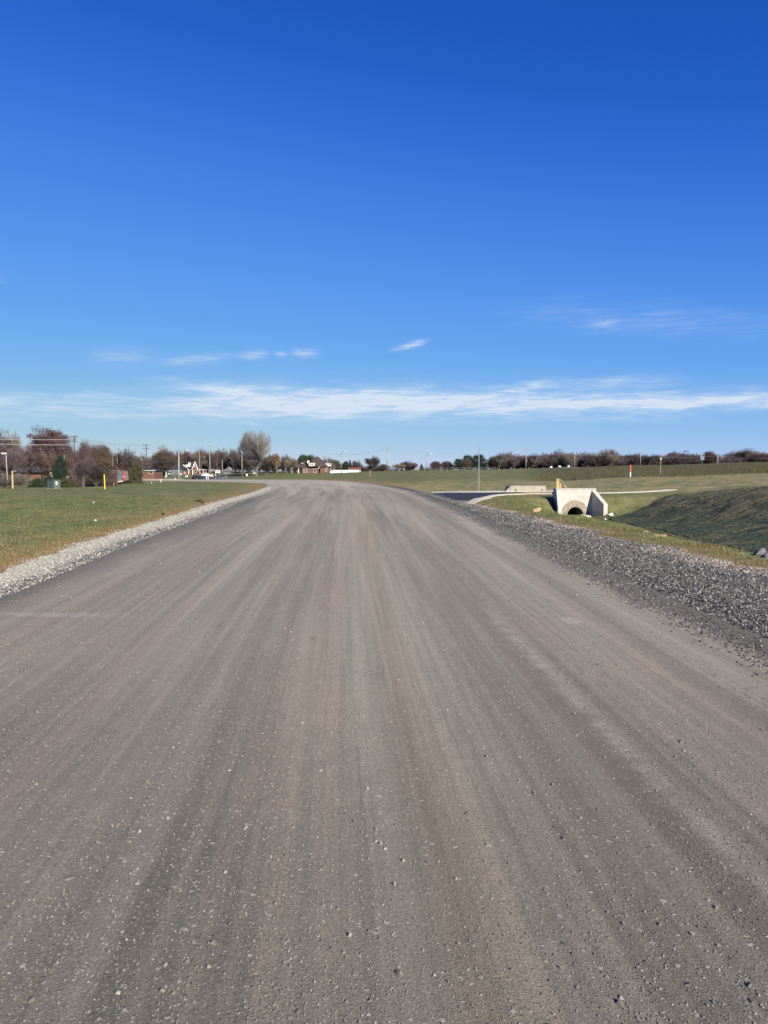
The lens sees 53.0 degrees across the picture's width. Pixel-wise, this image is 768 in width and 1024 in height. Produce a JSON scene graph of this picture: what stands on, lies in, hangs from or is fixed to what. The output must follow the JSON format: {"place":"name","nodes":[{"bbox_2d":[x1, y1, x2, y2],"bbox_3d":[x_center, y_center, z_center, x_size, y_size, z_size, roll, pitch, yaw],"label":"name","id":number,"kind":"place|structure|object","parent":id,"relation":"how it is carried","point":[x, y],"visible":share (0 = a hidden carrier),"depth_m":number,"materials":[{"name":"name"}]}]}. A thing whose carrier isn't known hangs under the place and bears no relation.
{"place":"outdoors","nodes":[
{"label":"outdoors","id":0,"kind":"place"},
{"bbox_2d":[0,486,273,597],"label":"gravel","id":1,"kind":"structure","parent":0,"point":[26,568],"depth_m":16.32,"materials":[{"name":"beige gravel"}]},
{"bbox_2d":[0,479,767,1023],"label":"road","id":2,"kind":"structure","parent":0,"point":[322,511],"depth_m":3.97,"materials":[{"name":"grey gravel"}]},
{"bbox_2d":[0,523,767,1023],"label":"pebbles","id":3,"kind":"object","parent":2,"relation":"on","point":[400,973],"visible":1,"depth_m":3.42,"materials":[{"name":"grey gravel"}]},
{"bbox_2d":[415,490,767,637],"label":"gravel","id":4,"kind":"structure","parent":2,"relation":"on","point":[594,546],"depth_m":12.71,"materials":[{"name":"grey gravel"}]},
{"bbox_2d":[435,502,767,682],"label":"pebbles","id":5,"kind":"object","parent":2,"relation":"on","point":[674,615],"visible":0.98,"depth_m":9.21,"materials":[{"name":"grey gravel"}]},
{"bbox_2d":[0,462,767,572],"bbox_3d":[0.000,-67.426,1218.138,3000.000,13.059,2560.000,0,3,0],"label":"ground","id":6,"kind":"structure","parent":0,"point":[630,506],"depth_m":49.10,"materials":[{"name":"green plant"}]},
{"bbox_2d":[0,478,13,487],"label":"shrub","id":7,"kind":"object","parent":6,"relation":"on","point":[4,483],"visible":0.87,"depth_m":89.70,"materials":[{"name":"beige plant"}]},
{"bbox_2d":[0,429,15,455],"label":"oak tree","id":8,"kind":"object","parent":6,"relation":"on","point":[4,448],"visible":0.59,"depth_m":224.27,"materials":[{"name":"brown plant"}]},
{"bbox_2d":[0,449,28,476],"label":"bare tree","id":9,"kind":"object","parent":6,"relation":"on","point":[10,466],"visible":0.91,"depth_m":129.68,"materials":[{"name":"brown plant"}]},
{"bbox_2d":[6,430,22,455],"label":"oak tree","id":10,"kind":"object","parent":6,"relation":"on","point":[17,450],"visible":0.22,"depth_m":248.35,"materials":[{"name":"brown plant"}]},
{"bbox_2d":[0,473,29,484],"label":"undergrowth","id":11,"kind":"object","parent":6,"relation":"on","point":[4,478],"visible":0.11,"depth_m":116.70,"materials":[{"name":"brown plant"}]},
{"bbox_2d":[3,473,32,487],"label":"shrub","id":12,"kind":"object","parent":6,"relation":"on","point":[18,479],"visible":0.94,"depth_m":87.55,"materials":[{"name":"beige plant"}]},
{"bbox_2d":[0,456,43,482],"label":"ranch house","id":13,"kind":"structure","parent":6,"relation":"on","point":[35,472],"depth_m":142.46,"materials":[{"name":"orange brick"}]},
{"bbox_2d":[10,446,34,474],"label":"bare tree","id":14,"kind":"object","parent":6,"relation":"on","point":[29,459],"visible":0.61,"depth_m":139.48,"materials":[{"name":"brown plant"}]},
{"bbox_2d":[27,478,45,486],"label":"shrub","id":15,"kind":"object","parent":6,"relation":"on","point":[35,482],"visible":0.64,"depth_m":91.44,"materials":[{"name":"green plant"}]},
{"bbox_2d":[31,447,51,479],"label":"bare tree","id":16,"kind":"object","parent":6,"relation":"on","point":[39,460],"visible":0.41,"depth_m":149.09,"materials":[{"name":"beige plant"}]},
{"bbox_2d":[16,424,76,468],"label":"oak tree","id":17,"kind":"object","parent":6,"relation":"on","point":[44,437],"visible":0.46,"depth_m":231.91,"materials":[{"name":"brown plant"}]},
{"bbox_2d":[43,475,54,486],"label":"shrub","id":18,"kind":"object","parent":6,"relation":"on","point":[45,479],"visible":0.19,"depth_m":94.64,"materials":[{"name":"green plant"}]},
{"bbox_2d":[46,480,59,488],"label":"utility cabinet","id":19,"kind":"object","parent":6,"relation":"on","point":[53,484],"visible":1,"depth_m":83.62,"materials":[{"name":"metal"}]},
{"bbox_2d":[43,449,63,471],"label":"bare tree","id":20,"kind":"object","parent":6,"relation":"on","point":[52,460],"visible":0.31,"depth_m":144.31,"materials":[{"name":"brown plant"}]},
{"bbox_2d":[39,436,75,462],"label":"oak tree","id":21,"kind":"object","parent":6,"relation":"on","point":[55,447],"visible":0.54,"depth_m":213.29,"materials":[{"name":"brown plant"}]},
{"bbox_2d":[52,455,67,483],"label":"evergreen tree","id":22,"kind":"object","parent":6,"relation":"on","point":[59,471],"visible":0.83,"depth_m":107.45,"materials":[{"name":"green plant"}]},
{"bbox_2d":[60,477,75,487],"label":"shrub","id":23,"kind":"object","parent":6,"relation":"on","point":[65,482],"visible":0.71,"depth_m":92.54,"materials":[{"name":"green plant"}]},
{"bbox_2d":[61,457,75,476],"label":"bare tree","id":24,"kind":"object","parent":6,"relation":"on","point":[70,464],"visible":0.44,"depth_m":114.54,"materials":[{"name":"brown plant"}]},
{"bbox_2d":[63,447,81,479],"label":"bare tree","id":25,"kind":"object","parent":6,"relation":"on","point":[75,457],"visible":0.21,"depth_m":127.59,"materials":[{"name":"brown plant"}]},
{"bbox_2d":[6,445,150,468],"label":"wood","id":26,"kind":"object","parent":6,"relation":"on","point":[145,465],"visible":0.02,"depth_m":259.19,"materials":[{"name":"brown plant"}]},
{"bbox_2d":[74,461,91,486],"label":"bare tree","id":27,"kind":"object","parent":6,"relation":"on","point":[82,471],"visible":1,"depth_m":93.49,"materials":[{"name":"brown plant"}]},
{"bbox_2d":[74,439,95,462],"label":"bare tree","id":28,"kind":"object","parent":6,"relation":"on","point":[84,449],"visible":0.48,"depth_m":138.73,"materials":[{"name":"brown plant"}]},
{"bbox_2d":[74,453,99,479],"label":"bare tree","id":29,"kind":"object","parent":6,"relation":"on","point":[93,462],"visible":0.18,"depth_m":103.57,"materials":[{"name":"brown plant"}]},
{"bbox_2d":[68,467,117,485],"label":"undergrowth","id":30,"kind":"object","parent":6,"relation":"on","point":[108,481],"visible":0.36,"depth_m":100.50,"materials":[{"name":"brown plant"}]},
{"bbox_2d":[86,464,108,486],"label":"shrub","id":31,"kind":"object","parent":6,"relation":"on","point":[96,473],"visible":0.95,"depth_m":96.44,"materials":[{"name":"brown plant"}]},
{"bbox_2d":[85,441,113,466],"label":"leafy tree","id":32,"kind":"object","parent":6,"relation":"on","point":[103,452],"visible":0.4,"depth_m":129.01,"materials":[{"name":"brown plant"}]},
{"bbox_2d":[92,458,119,482],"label":"shrub","id":33,"kind":"object","parent":6,"relation":"on","point":[108,468],"visible":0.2,"depth_m":107.52,"materials":[{"name":"brown plant"}]},
{"bbox_2d":[109,447,134,470],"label":"bare tree","id":34,"kind":"object","parent":6,"relation":"on","point":[119,459],"visible":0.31,"depth_m":163.74,"materials":[{"name":"brown plant"}]},
{"bbox_2d":[115,471,130,483],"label":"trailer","id":35,"kind":"object","parent":6,"relation":"on","point":[123,478],"visible":0.69,"depth_m":117.38,"materials":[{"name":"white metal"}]},
{"bbox_2d":[20,448,242,473],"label":"wood","id":36,"kind":"object","parent":6,"relation":"on","point":[215,460],"visible":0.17,"depth_m":403.76,"materials":[{"name":"brown plant"}]},
{"bbox_2d":[122,451,141,473],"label":"bare tree","id":37,"kind":"object","parent":6,"relation":"on","point":[129,459],"visible":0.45,"depth_m":148.80,"materials":[{"name":"brown plant"}]},
{"bbox_2d":[118,460,147,476],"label":"leafy tree","id":38,"kind":"object","parent":6,"relation":"on","point":[121,466],"visible":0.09,"depth_m":159.13,"materials":[{"name":"brown plant"}]},
{"bbox_2d":[127,461,144,483],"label":"shrub","id":39,"kind":"object","parent":6,"relation":"on","point":[135,470],"visible":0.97,"depth_m":127.38,"materials":[{"name":"green plant"}]},
{"bbox_2d":[114,468,163,478],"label":"ranch house","id":40,"kind":"structure","parent":6,"relation":"on","point":[152,473],"depth_m":244.78,"materials":[{"name":"red brick"}]},
{"bbox_2d":[150,449,181,470],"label":"leafy tree","id":41,"kind":"object","parent":6,"relation":"on","point":[169,457],"visible":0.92,"depth_m":381.94,"materials":[{"name":"brown plant"}]},
{"bbox_2d":[170,464,187,475],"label":"dark house","id":42,"kind":"structure","parent":6,"relation":"on","point":[182,469],"depth_m":337.60,"materials":[{"name":"grey"}]},
{"bbox_2d":[178,450,184,479],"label":"street lamp","id":43,"kind":"object","parent":6,"relation":"on","point":[178,466],"visible":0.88,"depth_m":204.57,"materials":[{"name":"grey metal"}]},
{"bbox_2d":[183,462,206,474],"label":"gabled house","id":44,"kind":"structure","parent":6,"relation":"on","point":[193,467],"depth_m":345.50,"materials":[{"name":"brick"}]},
{"bbox_2d":[189,449,207,466],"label":"bare tree","id":45,"kind":"object","parent":6,"relation":"on","point":[202,457],"visible":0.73,"depth_m":398.72,"materials":[{"name":"brown plant"}]},
{"bbox_2d":[148,455,288,474],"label":"undergrowth","id":46,"kind":"object","parent":6,"relation":"on","point":[234,471],"visible":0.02,"depth_m":433.82,"materials":[{"name":"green plant"}]},
{"bbox_2d":[200,475,237,478],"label":"parking lot","id":47,"kind":"structure","parent":6,"relation":"on","point":[219,478],"depth_m":280.82,"materials":[{"name":"grey asphalt"}]},
{"bbox_2d":[191,475,204,478],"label":"parked car","id":48,"kind":"object","parent":47,"relation":"on","point":[196,477],"visible":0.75,"depth_m":253.62,"materials":[{"name":"blue paint"}]},
{"bbox_2d":[215,448,227,472],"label":"bare tree","id":49,"kind":"object","parent":6,"relation":"on","point":[223,461],"visible":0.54,"depth_m":408.37,"materials":[{"name":"brown plant"}]},
{"bbox_2d":[223,468,233,473],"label":"shed","id":50,"kind":"structure","parent":6,"relation":"on","point":[227,471],"depth_m":350.18,"materials":[{"name":"grey"}]},
{"bbox_2d":[225,448,238,469],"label":"bare tree","id":51,"kind":"object","parent":6,"relation":"on","point":[232,458],"visible":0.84,"depth_m":398.23,"materials":[{"name":"brown plant"}]},
{"bbox_2d":[235,455,251,474],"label":"bare tree","id":52,"kind":"object","parent":6,"relation":"on","point":[244,465],"visible":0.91,"depth_m":327.93,"materials":[{"name":"beige plant"}]},
{"bbox_2d":[237,429,271,475],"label":"bare tree","id":53,"kind":"object","parent":6,"relation":"on","point":[255,448],"visible":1,"depth_m":296.58,"materials":[{"name":"grey plant"}]},
{"bbox_2d":[258,455,275,474],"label":"bare tree","id":54,"kind":"object","parent":6,"relation":"on","point":[266,463],"visible":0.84,"depth_m":317.13,"materials":[{"name":"beige plant"}]},
{"bbox_2d":[273,453,280,469],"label":"leafy tree","id":55,"kind":"object","parent":6,"relation":"on","point":[277,460],"visible":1,"depth_m":316.72,"materials":[{"name":"brown plant"}]},
{"bbox_2d":[279,455,290,469],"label":"bare tree","id":56,"kind":"object","parent":6,"relation":"on","point":[282,459],"visible":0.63,"depth_m":348.86,"materials":[{"name":"brown plant"}]},
{"bbox_2d":[284,457,298,473],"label":"bare tree","id":57,"kind":"object","parent":6,"relation":"on","point":[292,464],"visible":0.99,"depth_m":321.01,"materials":[{"name":"brown plant"}]},
{"bbox_2d":[297,454,308,464],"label":"evergreen tree","id":58,"kind":"object","parent":6,"relation":"on","point":[300,458],"visible":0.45,"depth_m":368.67,"materials":[{"name":"green plant"}]},
{"bbox_2d":[232,456,381,472],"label":"wood","id":59,"kind":"object","parent":6,"relation":"on","point":[251,468],"visible":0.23,"depth_m":407.94,"materials":[{"name":"brown plant"}]},
{"bbox_2d":[296,456,336,472],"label":"brick house","id":60,"kind":"structure","parent":6,"relation":"on","point":[317,464],"depth_m":329.57,"materials":[{"name":"red brick"}]},
{"bbox_2d":[332,460,342,469],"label":"leafy tree","id":61,"kind":"object","parent":6,"relation":"on","point":[337,464],"visible":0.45,"depth_m":378.42,"materials":[{"name":"green plant"}]},
{"bbox_2d":[330,470,348,472],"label":"white fence","id":62,"kind":"object","parent":6,"relation":"on","point":[339,471],"visible":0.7,"depth_m":321.58,"materials":[{"name":"paint"}]},
{"bbox_2d":[342,461,349,469],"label":"evergreen tree","id":63,"kind":"object","parent":6,"relation":"on","point":[346,466],"visible":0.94,"depth_m":393.34,"materials":[{"name":"green plant"}]},
{"bbox_2d":[348,467,360,471],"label":"white garage","id":64,"kind":"structure","parent":6,"relation":"on","point":[354,469],"depth_m":325.55,"materials":[{"name":"paint"}]},
{"bbox_2d":[351,460,362,466],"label":"bare tree","id":65,"kind":"object","parent":6,"relation":"on","point":[356,463],"visible":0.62,"depth_m":398.36,"materials":[{"name":"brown plant"}]},
{"bbox_2d":[364,455,379,469],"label":"bare tree","id":66,"kind":"object","parent":6,"relation":"on","point":[369,461],"visible":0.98,"depth_m":383.19,"materials":[{"name":"brown plant"}]},
{"bbox_2d":[375,464,390,470],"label":"shrub","id":67,"kind":"object","parent":6,"relation":"on","point":[382,467],"visible":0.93,"depth_m":378.45,"materials":[{"name":"green plant"}]},
{"bbox_2d":[391,463,404,470],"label":"bare tree","id":68,"kind":"object","parent":6,"relation":"on","point":[398,466],"visible":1,"depth_m":388.56,"materials":[{"name":"brown plant"}]},
{"bbox_2d":[400,460,417,470],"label":"bare tree","id":69,"kind":"object","parent":6,"relation":"on","point":[409,466],"visible":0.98,"depth_m":391.57,"materials":[{"name":"brown plant"}]},
{"bbox_2d":[367,467,483,470],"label":"wood","id":70,"kind":"object","parent":6,"relation":"on","point":[406,469],"visible":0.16,"depth_m":407.13,"materials":[{"name":"brown plant"}]},
{"bbox_2d":[429,461,443,469],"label":"leafy tree","id":71,"kind":"object","parent":6,"relation":"on","point":[436,466],"visible":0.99,"depth_m":378.29,"materials":[{"name":"brown plant"}]},
{"bbox_2d":[440,461,453,468],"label":"leafy tree","id":72,"kind":"object","parent":6,"relation":"on","point":[448,464],"visible":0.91,"depth_m":383.10,"materials":[{"name":"brown plant"}]},
{"bbox_2d":[419,467,481,470],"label":"rail fence","id":73,"kind":"object","parent":6,"relation":"on","point":[447,469],"visible":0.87,"depth_m":267.48,"materials":[{"name":"metal"}]},
{"bbox_2d":[453,458,463,469],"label":"pine tree","id":74,"kind":"object","parent":6,"relation":"on","point":[458,463],"visible":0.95,"depth_m":378.11,"materials":[{"name":"green plant"}]},
{"bbox_2d":[461,454,472,468],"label":"pine tree","id":75,"kind":"object","parent":6,"relation":"on","point":[468,457],"visible":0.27,"depth_m":383.76,"materials":[{"name":"green plant"}]},
{"bbox_2d":[463,458,472,468],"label":"leafy tree","id":76,"kind":"object","parent":6,"relation":"on","point":[467,462],"visible":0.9,"depth_m":370.23,"materials":[{"name":"brown plant"}]},
{"bbox_2d":[470,454,487,468],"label":"pine tree","id":77,"kind":"object","parent":6,"relation":"on","point":[480,459],"visible":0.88,"depth_m":377.75,"materials":[{"name":"green plant"}]},
{"bbox_2d":[468,493,526,503],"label":"kerb","id":78,"kind":"structure","parent":6,"relation":"on","point":[474,500],"depth_m":48.80,"materials":[{"name":"concrete"}]},
{"bbox_2d":[489,453,508,468],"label":"bare tree","id":79,"kind":"object","parent":6,"relation":"on","point":[499,461],"visible":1,"depth_m":370.63,"materials":[{"name":"beige plant"}]},
{"bbox_2d":[505,486,545,490],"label":"parapet","id":80,"kind":"structure","parent":6,"relation":"on","point":[525,488],"depth_m":62.49,"materials":[{"name":"concrete"}]},
{"bbox_2d":[523,453,541,467],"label":"bare tree","id":81,"kind":"object","parent":6,"relation":"on","point":[534,460],"visible":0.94,"depth_m":370.64,"materials":[{"name":"beige plant"}]},
{"bbox_2d":[521,492,551,493],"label":"drain kerb","id":82,"kind":"structure","parent":6,"relation":"on","point":[536,492],"depth_m":57.03,"materials":[{"name":"concrete"}]},
{"bbox_2d":[550,449,572,466],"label":"bare tree","id":83,"kind":"object","parent":6,"relation":"on","point":[556,454],"visible":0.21,"depth_m":390.90,"materials":[{"name":"beige plant"}]},
{"bbox_2d":[561,452,577,466],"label":"bare tree","id":84,"kind":"object","parent":6,"relation":"on","point":[569,460],"visible":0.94,"depth_m":369.27,"materials":[{"name":"beige plant"}]},
{"bbox_2d":[553,488,607,515],"bbox_3d":[12.595,-0.459,53.376,3.110,2.499,9.350,0,3,0],"label":"culvert","id":85,"kind":"object","parent":6,"relation":"on","point":[580,501],"visible":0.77,"depth_m":50.00,"materials":[{"name":"concrete"}]},
{"bbox_2d":[556,479,566,487],"bbox_3d":[12.257,-1.677,52.630,0.980,1.189,0.190,0,3,0],"label":"timber brace","id":86,"kind":"object","parent":85,"relation":"on","point":[558,483],"visible":0.54,"depth_m":52.58,"materials":[{"name":"beige wood"}]},
{"bbox_2d":[595,448,619,465],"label":"bare tree","id":87,"kind":"object","parent":6,"relation":"on","point":[611,458],"visible":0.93,"depth_m":368.69,"materials":[{"name":"beige plant"}]},
{"bbox_2d":[475,493,767,566],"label":"grass","id":88,"kind":"structure","parent":6,"relation":"on","point":[625,529],"depth_m":23.78,"materials":[{"name":"green plant"}]},
{"bbox_2d":[484,451,767,469],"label":"wood","id":89,"kind":"object","parent":6,"relation":"on","point":[588,460],"visible":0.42,"depth_m":375.88,"materials":[{"name":"brown plant"}]},
{"bbox_2d":[623,452,645,463],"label":"bare tree","id":90,"kind":"object","parent":6,"relation":"on","point":[635,456],"visible":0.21,"depth_m":391.70,"materials":[{"name":"beige plant"}]},
{"bbox_2d":[525,462,767,480],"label":"tall weeds","id":91,"kind":"object","parent":6,"relation":"on","point":[703,471],"visible":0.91,"depth_m":144.86,"materials":[{"name":"green plant"}]},
{"bbox_2d":[643,453,662,464],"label":"bare tree","id":92,"kind":"object","parent":6,"relation":"on","point":[654,460],"visible":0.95,"depth_m":370.04,"materials":[{"name":"beige plant"}]},
{"bbox_2d":[667,451,692,456],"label":"bare tree","id":93,"kind":"object","parent":6,"relation":"on","point":[675,454],"visible":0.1,"depth_m":414.56,"materials":[{"name":"beige plant"}]},
{"bbox_2d":[677,452,699,463],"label":"bare tree","id":94,"kind":"object","parent":6,"relation":"on","point":[692,456],"visible":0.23,"depth_m":392.60,"materials":[{"name":"beige plant"}]},
{"bbox_2d":[697,450,720,463],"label":"leafy tree","id":95,"kind":"object","parent":6,"relation":"on","point":[710,457],"visible":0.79,"depth_m":369.39,"materials":[{"name":"brown plant"}]},
{"bbox_2d":[734,448,765,459],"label":"bare tree","id":96,"kind":"object","parent":6,"relation":"on","point":[746,452],"visible":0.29,"depth_m":390.63,"materials":[{"name":"beige plant"}]},
{"bbox_2d":[742,453,767,461],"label":"leafy tree","id":97,"kind":"object","parent":6,"relation":"on","point":[764,457],"visible":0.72,"depth_m":369.78,"materials":[{"name":"brown plant"}]},
{"bbox_2d":[753,548,765,555],"bbox_3d":[11.035,1.192,22.699,0.296,0.284,0.333,-3,4,-40],"label":"rock","id":98,"kind":"object","parent":6,"relation":"on","point":[759,551],"visible":0.8,"depth_m":22.63,"materials":[{"name":"grey"}]},
{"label":"utility pole","id":99,"kind":"object","parent":6,"relation":"on","visible":0},
{"bbox_2d":[2,439,73,439],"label":"overhead wire","id":100,"kind":"object","parent":99,"relation":"attached to","point":[31,439],"visible":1,"depth_m":177.69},
{"bbox_2d":[0,0,767,471],"label":"sky","id":101,"kind":"structure","parent":0,"point":[455,229],"materials":[{"name":"blue"}]},
{"bbox_2d":[431,492,552,500],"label":"driveway","id":102,"kind":"structure","parent":0,"point":[463,496],"depth_m":57.02,"materials":[{"name":"grey asphalt"}]},
{"bbox_2d":[431,490,552,492],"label":"path","id":103,"kind":"structure","parent":0,"point":[487,491],"depth_m":62.95,"materials":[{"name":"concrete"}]},
{"bbox_2d":[598,489,676,492],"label":"path","id":104,"kind":"structure","parent":0,"point":[641,491],"depth_m":59.30,"materials":[{"name":"concrete"}]},
{"bbox_2d":[565,515,767,560],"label":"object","id":105,"kind":"structure","parent":0,"point":[615,524],"depth_m":35.46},
{"bbox_2d":[618,485,767,551],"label":"grass","id":106,"kind":"structure","parent":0,"point":[712,512],"depth_m":38.25,"materials":[{"name":"green plant"}]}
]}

